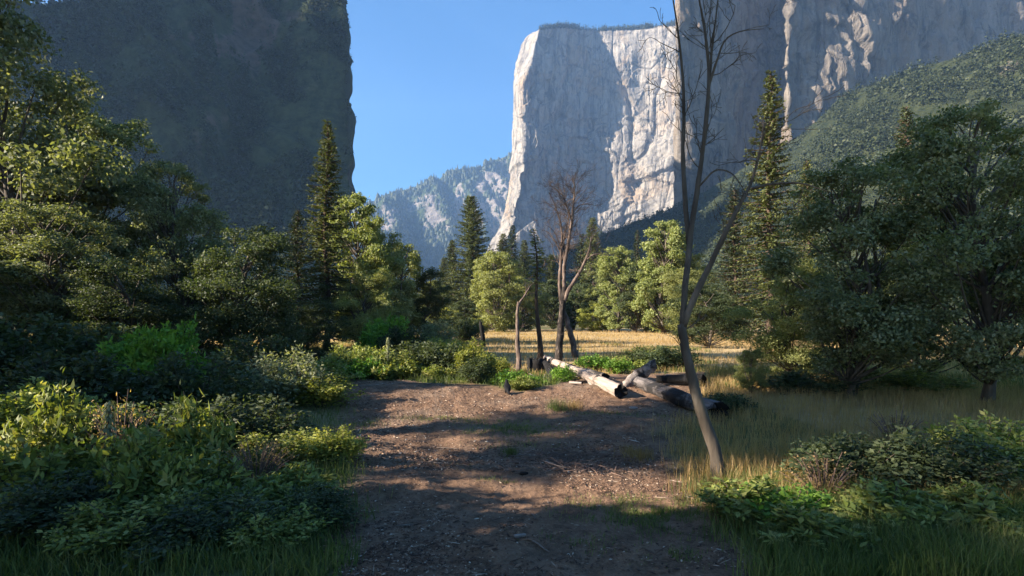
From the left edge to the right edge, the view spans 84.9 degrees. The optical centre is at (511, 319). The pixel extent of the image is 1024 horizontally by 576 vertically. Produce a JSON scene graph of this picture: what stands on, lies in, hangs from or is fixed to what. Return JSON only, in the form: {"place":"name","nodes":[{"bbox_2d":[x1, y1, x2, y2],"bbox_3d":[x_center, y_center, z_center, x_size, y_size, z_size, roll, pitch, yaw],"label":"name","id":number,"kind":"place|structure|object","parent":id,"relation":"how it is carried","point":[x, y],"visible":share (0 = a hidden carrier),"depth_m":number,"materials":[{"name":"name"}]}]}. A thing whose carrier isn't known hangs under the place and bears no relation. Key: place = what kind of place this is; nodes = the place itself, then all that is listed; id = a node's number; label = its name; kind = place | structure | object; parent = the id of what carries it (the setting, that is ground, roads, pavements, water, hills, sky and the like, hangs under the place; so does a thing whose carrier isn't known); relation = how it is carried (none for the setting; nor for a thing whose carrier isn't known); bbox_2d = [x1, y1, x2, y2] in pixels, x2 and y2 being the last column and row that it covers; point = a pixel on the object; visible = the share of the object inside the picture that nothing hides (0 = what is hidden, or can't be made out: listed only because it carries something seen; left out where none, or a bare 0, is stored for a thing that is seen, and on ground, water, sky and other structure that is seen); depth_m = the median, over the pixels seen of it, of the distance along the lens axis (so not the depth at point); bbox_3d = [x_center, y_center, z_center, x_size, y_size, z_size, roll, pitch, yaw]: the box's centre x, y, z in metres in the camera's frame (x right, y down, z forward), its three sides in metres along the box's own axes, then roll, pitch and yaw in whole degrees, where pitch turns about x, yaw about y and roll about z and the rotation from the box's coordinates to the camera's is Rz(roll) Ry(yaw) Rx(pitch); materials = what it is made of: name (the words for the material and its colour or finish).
{"place":"outdoors","nodes":[
{"label":"outdoors","id":0,"kind":"place"},
{"bbox_2d":[0,0,355,322],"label":"mountain","id":1,"kind":"structure","parent":0,"point":[326,94],"depth_m":410.91,"materials":[{"name":"stone"}]},
{"bbox_2d":[0,0,356,269],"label":"forest","id":2,"kind":"object","parent":1,"relation":"on","point":[52,14],"visible":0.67,"depth_m":387.73,"materials":[{"name":"dark rock"},{"name":"sparse dark green vegetation"}]},
{"bbox_2d":[22,0,674,201],"label":"sky","id":3,"kind":"structure","parent":0,"point":[432,93],"materials":[{"name":"blue"}]},
{"bbox_2d":[352,154,511,293],"bbox_3d":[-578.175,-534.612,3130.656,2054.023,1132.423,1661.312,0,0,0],"label":"mountain","id":4,"kind":"structure","parent":0,"point":[434,214],"depth_m":3121.75,"materials":[{"name":"stone"}]},
{"bbox_2d":[351,151,511,301],"bbox_3d":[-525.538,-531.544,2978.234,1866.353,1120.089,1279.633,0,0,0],"label":"forest","id":5,"kind":"object","parent":4,"relation":"on","point":[426,245],"visible":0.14,"depth_m":3027.11,"materials":[{"name":"plant"}]},
{"bbox_2d":[0,324,1023,575],"bbox_3d":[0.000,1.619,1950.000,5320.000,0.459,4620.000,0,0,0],"label":"ground","id":6,"kind":"structure","parent":0,"point":[532,486],"depth_m":5.74,"materials":[{"name":"soil"}]},
{"bbox_2d":[0,308,98,393],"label":"shrub","id":7,"kind":"object","parent":6,"relation":"on","point":[9,349],"visible":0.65,"depth_m":11.52,"materials":[{"name":"green plant"}]},
{"bbox_2d":[0,367,105,461],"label":"leafy plant","id":8,"kind":"object","parent":6,"relation":"on","point":[41,416],"visible":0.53,"depth_m":5.49,"materials":[{"name":"green plant"}]},
{"bbox_2d":[0,376,110,453],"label":"shrub","id":9,"kind":"object","parent":6,"relation":"on","point":[12,408],"visible":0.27,"depth_m":6.40,"materials":[{"name":"green plant"}]},
{"bbox_2d":[0,432,111,516],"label":"leafy plant","id":10,"kind":"object","parent":6,"relation":"on","point":[11,470],"visible":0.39,"depth_m":4.48,"materials":[{"name":"green plant"}]},
{"bbox_2d":[0,465,138,549],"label":"shrub","id":11,"kind":"object","parent":6,"relation":"on","point":[30,513],"visible":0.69,"depth_m":4.00,"materials":[{"name":"green plant"}]},
{"bbox_2d":[0,197,148,358],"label":"cottonwood tree","id":12,"kind":"object","parent":6,"relation":"on","point":[20,287],"visible":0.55,"depth_m":15.63,"materials":[{"name":"green plant"}]},
{"bbox_2d":[0,0,151,366],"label":"cottonwood tree","id":13,"kind":"object","parent":6,"relation":"on","point":[74,180],"visible":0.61,"depth_m":18.08,"materials":[{"name":"green plant"}]},
{"bbox_2d":[0,347,159,414],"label":"shrub","id":14,"kind":"object","parent":6,"relation":"on","point":[97,380],"visible":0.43,"depth_m":7.80,"materials":[{"name":"green plant"}]},
{"bbox_2d":[6,425,164,496],"bbox_3d":[-3.686,1.251,4.928,1.144,0.737,1.078,0,0,31],"label":"leafy plant","id":15,"kind":"object","parent":6,"relation":"on","point":[83,455],"visible":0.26,"depth_m":4.77,"materials":[{"name":"green plant"}]},
{"bbox_2d":[36,318,136,375],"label":"shrub","id":16,"kind":"object","parent":6,"relation":"on","point":[121,331],"visible":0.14,"depth_m":12.21,"materials":[{"name":"green plant"}]},
{"bbox_2d":[2,401,171,455],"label":"shrub","id":17,"kind":"object","parent":6,"relation":"on","point":[78,419],"visible":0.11,"depth_m":5.72,"materials":[{"name":"green plant"}]},
{"bbox_2d":[8,104,191,331],"bbox_3d":[-16.516,-3.212,22.074,7.578,10.272,6.467,0,0,-17],"label":"cottonwood tree","id":18,"kind":"object","parent":6,"relation":"on","point":[95,129],"visible":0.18,"depth_m":21.11,"materials":[{"name":"green plant"}]},
{"bbox_2d":[72,389,163,450],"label":"dry weed","id":19,"kind":"object","parent":6,"relation":"on","point":[131,415],"visible":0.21,"depth_m":5.58,"materials":[{"name":"brown plant"}]},
{"bbox_2d":[58,256,193,348],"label":"oak tree","id":20,"kind":"object","parent":6,"relation":"on","point":[104,278],"visible":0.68,"depth_m":14.33,"materials":[{"name":"green plant"}]},
{"bbox_2d":[34,480,223,570],"bbox_3d":[-2.709,1.410,4.037,1.125,0.389,1.186,0,0,33],"label":"shrub","id":21,"kind":"object","parent":6,"relation":"on","point":[153,505],"visible":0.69,"depth_m":3.82,"materials":[{"name":"green plant"}]},
{"bbox_2d":[92,323,185,376],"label":"shrub","id":22,"kind":"object","parent":6,"relation":"on","point":[112,348],"visible":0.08,"depth_m":10.33,"materials":[{"name":"green plant"}]},
{"bbox_2d":[78,397,213,448],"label":"shrub","id":23,"kind":"object","parent":6,"relation":"on","point":[165,419],"visible":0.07,"depth_m":6.22,"materials":[{"name":"green plant"}]},
{"bbox_2d":[92,409,204,504],"bbox_3d":[-2.898,1.150,4.528,0.784,0.885,0.832,0,0,43],"label":"leafy plant","id":24,"kind":"object","parent":6,"relation":"on","point":[159,469],"visible":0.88,"depth_m":4.39,"materials":[{"name":"green plant"}]},
{"bbox_2d":[102,412,229,478],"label":"leafy plant","id":25,"kind":"object","parent":6,"relation":"on","point":[200,451],"visible":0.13,"depth_m":5.19,"materials":[{"name":"green plant"}]},
{"bbox_2d":[123,312,217,393],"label":"shrub","id":26,"kind":"object","parent":6,"relation":"on","point":[149,348],"visible":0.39,"depth_m":9.75,"materials":[{"name":"green plant"}]},
{"bbox_2d":[106,158,242,346],"bbox_3d":[-12.649,-2.127,21.068,4.572,8.039,6.129,0,0,8],"label":"cottonwood tree","id":27,"kind":"object","parent":6,"relation":"on","point":[149,196],"visible":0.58,"depth_m":20.41,"materials":[{"name":"green plant"}]},
{"bbox_2d":[114,346,269,424],"bbox_3d":[-4.814,1.018,8.232,2.045,1.236,1.975,0,0,0],"label":"shrub","id":28,"kind":"object","parent":6,"relation":"on","point":[170,376],"visible":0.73,"depth_m":8.18,"materials":[{"name":"green plant"}]},
{"bbox_2d":[157,379,239,475],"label":"leafy plant","id":29,"kind":"object","parent":6,"relation":"on","point":[190,433],"visible":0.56,"depth_m":5.51,"materials":[{"name":"green plant"}]},
{"bbox_2d":[104,486,292,570],"bbox_3d":[-2.179,1.435,3.908,1.125,0.382,1.086,0,0,0],"label":"shrub","id":30,"kind":"object","parent":6,"relation":"on","point":[192,523],"visible":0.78,"depth_m":3.83,"materials":[{"name":"green plant"}]},
{"bbox_2d":[160,446,275,513],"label":"leafy plant","id":31,"kind":"object","parent":6,"relation":"on","point":[225,482],"visible":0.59,"depth_m":4.70,"materials":[{"name":"green plant"}]},
{"bbox_2d":[157,390,317,458],"bbox_3d":[-3.315,1.275,6.657,1.738,0.786,1.679,0,0,0],"label":"shrub","id":32,"kind":"object","parent":6,"relation":"on","point":[248,424],"visible":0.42,"depth_m":6.77,"materials":[{"name":"green plant"}]},
{"bbox_2d":[173,223,315,367],"bbox_3d":[-8.006,-0.681,16.860,4.794,4.742,4.024,0,0,42],"label":"oak tree","id":33,"kind":"object","parent":6,"relation":"on","point":[231,321],"visible":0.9,"depth_m":16.44,"materials":[{"name":"green plant"}]},
{"bbox_2d":[221,432,297,482],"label":"dry weed","id":34,"kind":"object","parent":6,"relation":"on","point":[262,465],"visible":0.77,"depth_m":5.40,"materials":[{"name":"brown plant"}]},
{"bbox_2d":[208,331,319,383],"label":"shrub","id":35,"kind":"object","parent":6,"relation":"on","point":[277,343],"visible":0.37,"depth_m":13.24,"materials":[{"name":"green plant"}]},
{"bbox_2d":[190,495,339,558],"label":"shrub","id":36,"kind":"object","parent":6,"relation":"on","point":[274,530],"visible":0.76,"depth_m":3.95,"materials":[{"name":"green plant"}]},
{"bbox_2d":[228,426,322,466],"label":"shrub","id":37,"kind":"object","parent":6,"relation":"on","point":[291,441],"visible":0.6,"depth_m":6.19,"materials":[{"name":"green plant"}]},
{"bbox_2d":[224,340,338,406],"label":"shrub","id":38,"kind":"object","parent":6,"relation":"on","point":[274,376],"visible":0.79,"depth_m":9.69,"materials":[{"name":"green plant"}]},
{"bbox_2d":[250,454,343,504],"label":"leafy plant","id":39,"kind":"object","parent":6,"relation":"on","point":[308,473],"visible":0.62,"depth_m":4.86,"materials":[{"name":"green plant"}]},
{"bbox_2d":[272,210,322,342],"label":"fir tree","id":40,"kind":"object","parent":6,"relation":"on","point":[300,265],"visible":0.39,"depth_m":33.87,"materials":[{"name":"plant"}]},
{"bbox_2d":[275,301,352,359],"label":"oak tree","id":41,"kind":"object","parent":6,"relation":"on","point":[315,324],"visible":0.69,"depth_m":19.74,"materials":[{"name":"green plant"}]},
{"bbox_2d":[273,480,368,535],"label":"shrub","id":42,"kind":"object","parent":6,"relation":"on","point":[331,500],"visible":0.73,"depth_m":4.40,"materials":[{"name":"green plant"}]},
{"bbox_2d":[279,352,362,384],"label":"shrub","id":43,"kind":"object","parent":6,"relation":"on","point":[336,365],"visible":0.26,"depth_m":12.43,"materials":[{"name":"green plant"}]},
{"bbox_2d":[277,373,367,407],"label":"shrub","id":44,"kind":"object","parent":6,"relation":"on","point":[327,391],"visible":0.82,"depth_m":9.58,"materials":[{"name":"green plant"}]},
{"bbox_2d":[290,118,361,351],"bbox_3d":[-9.870,-4.400,30.159,4.184,12.757,4.034,0,0,16],"label":"pine tree","id":45,"kind":"object","parent":6,"relation":"on","point":[325,243],"visible":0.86,"depth_m":29.85,"materials":[{"name":"green plant"}]},
{"bbox_2d":[292,423,371,465],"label":"shrub","id":46,"kind":"object","parent":6,"relation":"on","point":[329,447],"visible":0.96,"depth_m":6.09,"materials":[{"name":"green plant"}]},
{"bbox_2d":[319,191,407,345],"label":"cottonwood tree","id":47,"kind":"object","parent":6,"relation":"on","point":[365,229],"visible":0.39,"depth_m":35.10,"materials":[{"name":"green plant"}]},
{"bbox_2d":[330,265,405,342],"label":"willow tree","id":48,"kind":"object","parent":6,"relation":"on","point":[374,284],"visible":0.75,"depth_m":29.54,"materials":[{"name":"green plant"}]},
{"bbox_2d":[351,229,417,323],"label":"cottonwood tree","id":49,"kind":"object","parent":6,"relation":"on","point":[401,287],"visible":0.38,"depth_m":36.85,"materials":[{"name":"green plant"}]},
{"bbox_2d":[370,323,429,355],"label":"shrub","id":50,"kind":"object","parent":6,"relation":"on","point":[395,338],"visible":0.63,"depth_m":22.64,"materials":[{"name":"green plant"}]},
{"bbox_2d":[387,243,423,332],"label":"cottonwood tree","id":51,"kind":"object","parent":6,"relation":"on","point":[415,267],"visible":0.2,"depth_m":39.68,"materials":[{"name":"green plant"}]},
{"bbox_2d":[412,266,454,336],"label":"oak tree","id":52,"kind":"object","parent":6,"relation":"on","point":[437,300],"visible":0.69,"depth_m":40.99,"materials":[{"name":"green plant"}]},
{"bbox_2d":[410,341,461,376],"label":"shrub","id":53,"kind":"object","parent":6,"relation":"on","point":[450,358],"visible":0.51,"depth_m":14.92,"materials":[{"name":"green plant"}]},
{"bbox_2d":[442,196,495,315],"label":"pine tree","id":54,"kind":"object","parent":6,"relation":"on","point":[473,245],"visible":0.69,"depth_m":109.10,"materials":[{"name":"green plant"}]},
{"bbox_2d":[454,357,497,383],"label":"shrub","id":55,"kind":"object","parent":6,"relation":"on","point":[476,374],"visible":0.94,"depth_m":13.22,"materials":[{"name":"green plant"}]},
{"bbox_2d":[454,335,500,375],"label":"shrub","id":56,"kind":"object","parent":6,"relation":"on","point":[463,353],"visible":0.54,"depth_m":13.74,"materials":[{"name":"green plant"}]},
{"bbox_2d":[465,250,532,331],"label":"willow tree","id":57,"kind":"object","parent":6,"relation":"on","point":[500,315],"visible":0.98,"depth_m":77.95,"materials":[{"name":"green plant"}]},
{"bbox_2d":[0,341,1023,575],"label":"grass","id":58,"kind":"structure","parent":6,"relation":"on","point":[956,558],"depth_m":3.65,"materials":[{"name":"plant"}]},
{"bbox_2d":[492,276,552,330],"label":"willow tree","id":59,"kind":"object","parent":6,"relation":"on","point":[529,307],"visible":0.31,"depth_m":87.59,"materials":[{"name":"green plant"}]},
{"bbox_2d":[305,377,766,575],"bbox_3d":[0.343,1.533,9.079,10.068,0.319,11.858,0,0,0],"label":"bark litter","id":60,"kind":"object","parent":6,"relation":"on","point":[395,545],"visible":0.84,"depth_m":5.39,"materials":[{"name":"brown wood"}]},
{"bbox_2d":[525,228,550,358],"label":"pine tree","id":61,"kind":"object","parent":6,"relation":"on","point":[540,353],"visible":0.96,"depth_m":21.94,"materials":[{"name":"green plant"}]},
{"bbox_2d":[530,279,579,329],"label":"oak tree","id":62,"kind":"object","parent":6,"relation":"on","point":[554,300],"visible":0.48,"depth_m":97.31,"materials":[{"name":"green plant"}]},
{"bbox_2d":[462,439,662,476],"bbox_3d":[0.722,1.610,6.447,2.581,0.315,1.358,0,0,0],"label":"twig pile","id":63,"kind":"object","parent":6,"relation":"on","point":[544,453],"visible":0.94,"depth_m":6.42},
{"bbox_2d":[529,158,625,360],"bbox_3d":[1.965,-2.077,20.187,3.014,7.684,3.662,0,0,-32],"label":"bare tree","id":64,"kind":"object","parent":6,"relation":"on","point":[564,249],"visible":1,"depth_m":20.29,"materials":[{"name":"brown plant"}]},
{"bbox_2d":[556,283,599,329],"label":"oak tree","id":65,"kind":"object","parent":6,"relation":"on","point":[571,305],"visible":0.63,"depth_m":89.94,"materials":[{"name":"green plant"}]},
{"bbox_2d":[543,355,627,398],"bbox_3d":[1.503,1.334,14.282,0.470,0.360,6.801,1,1,-10],"label":"fallen log","id":66,"kind":"object","parent":6,"relation":"on","point":[617,390],"visible":0.84,"depth_m":12.14,"materials":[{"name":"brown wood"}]},
{"bbox_2d":[574,217,615,324],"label":"pine tree","id":67,"kind":"object","parent":6,"relation":"on","point":[593,259],"visible":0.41,"depth_m":124.54,"materials":[{"name":"green plant"}]},
{"bbox_2d":[194,329,1023,512],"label":"grass","id":68,"kind":"structure","parent":6,"relation":"on","point":[965,401],"depth_m":9.17,"materials":[{"name":"plant"}]},
{"bbox_2d":[591,245,643,331],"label":"cottonwood tree","id":69,"kind":"object","parent":6,"relation":"on","point":[604,265],"visible":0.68,"depth_m":75.37,"materials":[{"name":"green plant"}]},
{"bbox_2d":[614,264,649,332],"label":"oak tree","id":70,"kind":"object","parent":6,"relation":"on","point":[626,296],"visible":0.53,"depth_m":72.78,"materials":[{"name":"green plant"}]},
{"bbox_2d":[629,219,701,333],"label":"cottonwood tree","id":71,"kind":"object","parent":6,"relation":"on","point":[675,242],"visible":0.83,"depth_m":68.72,"materials":[{"name":"green plant"}]},
{"bbox_2d":[638,345,704,370],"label":"shrub","id":72,"kind":"object","parent":6,"relation":"on","point":[665,358],"visible":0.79,"depth_m":18.68,"materials":[{"name":"green plant"}]},
{"bbox_2d":[634,246,719,333],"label":"willow tree","id":73,"kind":"object","parent":6,"relation":"on","point":[679,262],"visible":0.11,"depth_m":70.47,"materials":[{"name":"green plant"}]},
{"bbox_2d":[632,376,729,421],"bbox_3d":[3.026,1.410,10.586,0.337,0.329,3.622,1,1,-9],"label":"burnt log","id":74,"kind":"object","parent":6,"relation":"on","point":[676,396],"visible":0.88,"depth_m":10.11,"materials":[{"name":"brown wood"}]},
{"bbox_2d":[659,268,728,338],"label":"willow tree","id":75,"kind":"object","parent":6,"relation":"on","point":[678,279],"visible":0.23,"depth_m":49.49,"materials":[{"name":"green plant"}]},
{"bbox_2d":[658,281,758,347],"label":"oak tree","id":76,"kind":"object","parent":6,"relation":"on","point":[712,321],"visible":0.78,"depth_m":33.71,"materials":[{"name":"green plant"}]},
{"bbox_2d":[706,188,765,340],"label":"fir tree","id":77,"kind":"object","parent":6,"relation":"on","point":[732,248],"visible":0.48,"depth_m":45.84,"materials":[{"name":"plant"}]},
{"bbox_2d":[638,0,843,481],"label":"bare tree","id":78,"kind":"object","parent":6,"relation":"on","point":[710,438],"visible":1,"depth_m":5.59,"materials":[{"name":"brown plant"}]},
{"bbox_2d":[688,471,797,521],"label":"leafy plant","id":79,"kind":"object","parent":6,"relation":"on","point":[715,495],"visible":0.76,"depth_m":4.52,"materials":[{"name":"green leaves"},{"name":"green stems"}]},
{"bbox_2d":[730,347,771,393],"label":"bush","id":80,"kind":"object","parent":6,"relation":"on","point":[748,361],"visible":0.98,"depth_m":11.44,"materials":[{"name":"green plant"}]},
{"bbox_2d":[721,70,819,334],"bbox_3d":[18.603,-7.879,40.186,6.593,20.101,6.356,0,0,39],"label":"pine tree","id":81,"kind":"object","parent":6,"relation":"on","point":[766,196],"visible":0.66,"depth_m":39.81,"materials":[{"name":"green plant"}]},
{"bbox_2d":[720,257,847,373],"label":"willow tree","id":82,"kind":"object","parent":6,"relation":"on","point":[781,337],"visible":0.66,"depth_m":13.61,"materials":[{"name":"green plant"}]},
{"bbox_2d":[726,480,860,525],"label":"leafy plant","id":83,"kind":"object","parent":6,"relation":"on","point":[811,495],"visible":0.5,"depth_m":4.33,"materials":[{"name":"green plant"}]},
{"bbox_2d":[783,160,833,332],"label":"pine tree","id":84,"kind":"object","parent":6,"relation":"on","point":[806,166],"visible":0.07,"depth_m":49.81,"materials":[{"name":"green plant"}]},
{"bbox_2d":[742,498,884,554],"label":"leafy plant","id":85,"kind":"object","parent":6,"relation":"on","point":[825,520],"visible":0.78,"depth_m":3.88,"materials":[{"name":"green plant"}]},
{"bbox_2d":[753,368,873,395],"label":"shrub","id":86,"kind":"object","parent":6,"relation":"on","point":[789,379],"visible":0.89,"depth_m":11.24,"materials":[{"name":"green plant"}]},
{"bbox_2d":[779,450,866,500],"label":"dry weed","id":87,"kind":"object","parent":6,"relation":"on","point":[814,477],"visible":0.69,"depth_m":4.90,"materials":[{"name":"brown plant"}]},
{"bbox_2d":[765,429,950,490],"bbox_3d":[3.087,1.325,5.178,1.284,0.562,1.329,0,0,-16],"label":"shrub","id":88,"kind":"object","parent":6,"relation":"on","point":[834,447],"visible":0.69,"depth_m":5.08,"materials":[{"name":"green plant"}]},
{"bbox_2d":[755,152,974,398],"bbox_3d":[6.494,-0.741,10.737,3.174,4.790,3.720,0,0,-36],"label":"cottonwood tree","id":89,"kind":"object","parent":6,"relation":"on","point":[846,305],"visible":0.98,"depth_m":10.26,"materials":[{"name":"green plant"}]},
{"bbox_2d":[854,405,926,440],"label":"dry weed","id":90,"kind":"object","parent":6,"relation":"on","point":[885,427],"visible":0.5,"depth_m":6.99,"materials":[{"name":"brown plant"}]},
{"bbox_2d":[818,469,973,540],"bbox_3d":[2.921,1.391,4.272,0.936,0.418,0.882,0,0,39],"label":"leafy plant","id":91,"kind":"object","parent":6,"relation":"on","point":[879,492],"visible":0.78,"depth_m":4.25,"materials":[{"name":"green plant"}]},
{"bbox_2d":[869,104,954,342],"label":"fir tree","id":92,"kind":"object","parent":6,"relation":"on","point":[904,120],"visible":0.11,"depth_m":41.97,"materials":[{"name":"plant"}]},
{"bbox_2d":[835,234,994,375],"bbox_3d":[9.803,-0.243,13.725,3.959,3.657,3.204,0,0,14],"label":"willow tree","id":93,"kind":"object","parent":6,"relation":"on","point":[939,362],"visible":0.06,"depth_m":13.08,"materials":[{"name":"green plant"}]},
{"bbox_2d":[860,368,976,394],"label":"shrub","id":94,"kind":"object","parent":6,"relation":"on","point":[908,379],"visible":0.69,"depth_m":11.58,"materials":[{"name":"green plant"}]},
{"bbox_2d":[845,424,1023,497],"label":"shrub","id":95,"kind":"object","parent":6,"relation":"on","point":[928,454],"visible":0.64,"depth_m":4.88,"materials":[{"name":"green plant"}]},
{"bbox_2d":[867,98,1023,405],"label":"cottonwood tree","id":96,"kind":"object","parent":6,"relation":"on","point":[938,158],"visible":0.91,"depth_m":9.81,"materials":[{"name":"green plant"}]},
{"bbox_2d":[896,476,1023,538],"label":"leafy plant","id":97,"kind":"object","parent":6,"relation":"on","point":[991,505],"visible":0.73,"depth_m":4.11,"materials":[{"name":"green plant"}]},
{"bbox_2d":[911,409,1023,484],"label":"shrub","id":98,"kind":"object","parent":6,"relation":"on","point":[1011,438],"visible":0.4,"depth_m":5.35,"materials":[{"name":"green plant"}]},
{"bbox_2d":[334,409,723,569],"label":"grass","id":99,"kind":"structure","parent":0,"point":[649,515],"depth_m":4.79,"materials":[{"name":"plant"}]},
{"bbox_2d":[479,25,675,284],"bbox_3d":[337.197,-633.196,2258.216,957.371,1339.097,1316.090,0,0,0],"label":"cliff","id":100,"kind":"structure","parent":0,"point":[578,94],"depth_m":1850.81,"materials":[{"name":"stone"}]},
{"bbox_2d":[538,19,674,30],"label":"forest","id":101,"kind":"object","parent":100,"relation":"on","point":[560,25],"visible":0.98,"depth_m":1853.62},
{"bbox_2d":[494,35,1023,323],"bbox_3d":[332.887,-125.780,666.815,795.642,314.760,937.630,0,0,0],"label":"hill","id":102,"kind":"structure","parent":0,"point":[916,108],"depth_m":491.68,"materials":[{"name":"plant"}]},
{"bbox_2d":[491,26,1023,316],"bbox_3d":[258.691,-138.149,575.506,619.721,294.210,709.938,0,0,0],"label":"forest","id":103,"kind":"object","parent":102,"relation":"on","point":[882,135],"visible":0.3,"depth_m":477.79,"materials":[{"name":"plant"}]},
{"bbox_2d":[673,0,1023,207],"bbox_3d":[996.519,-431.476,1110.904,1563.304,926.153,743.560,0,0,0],"label":"cliff","id":104,"kind":"structure","parent":0,"point":[808,51],"depth_m":845.72,"materials":[{"name":"grey stone"}]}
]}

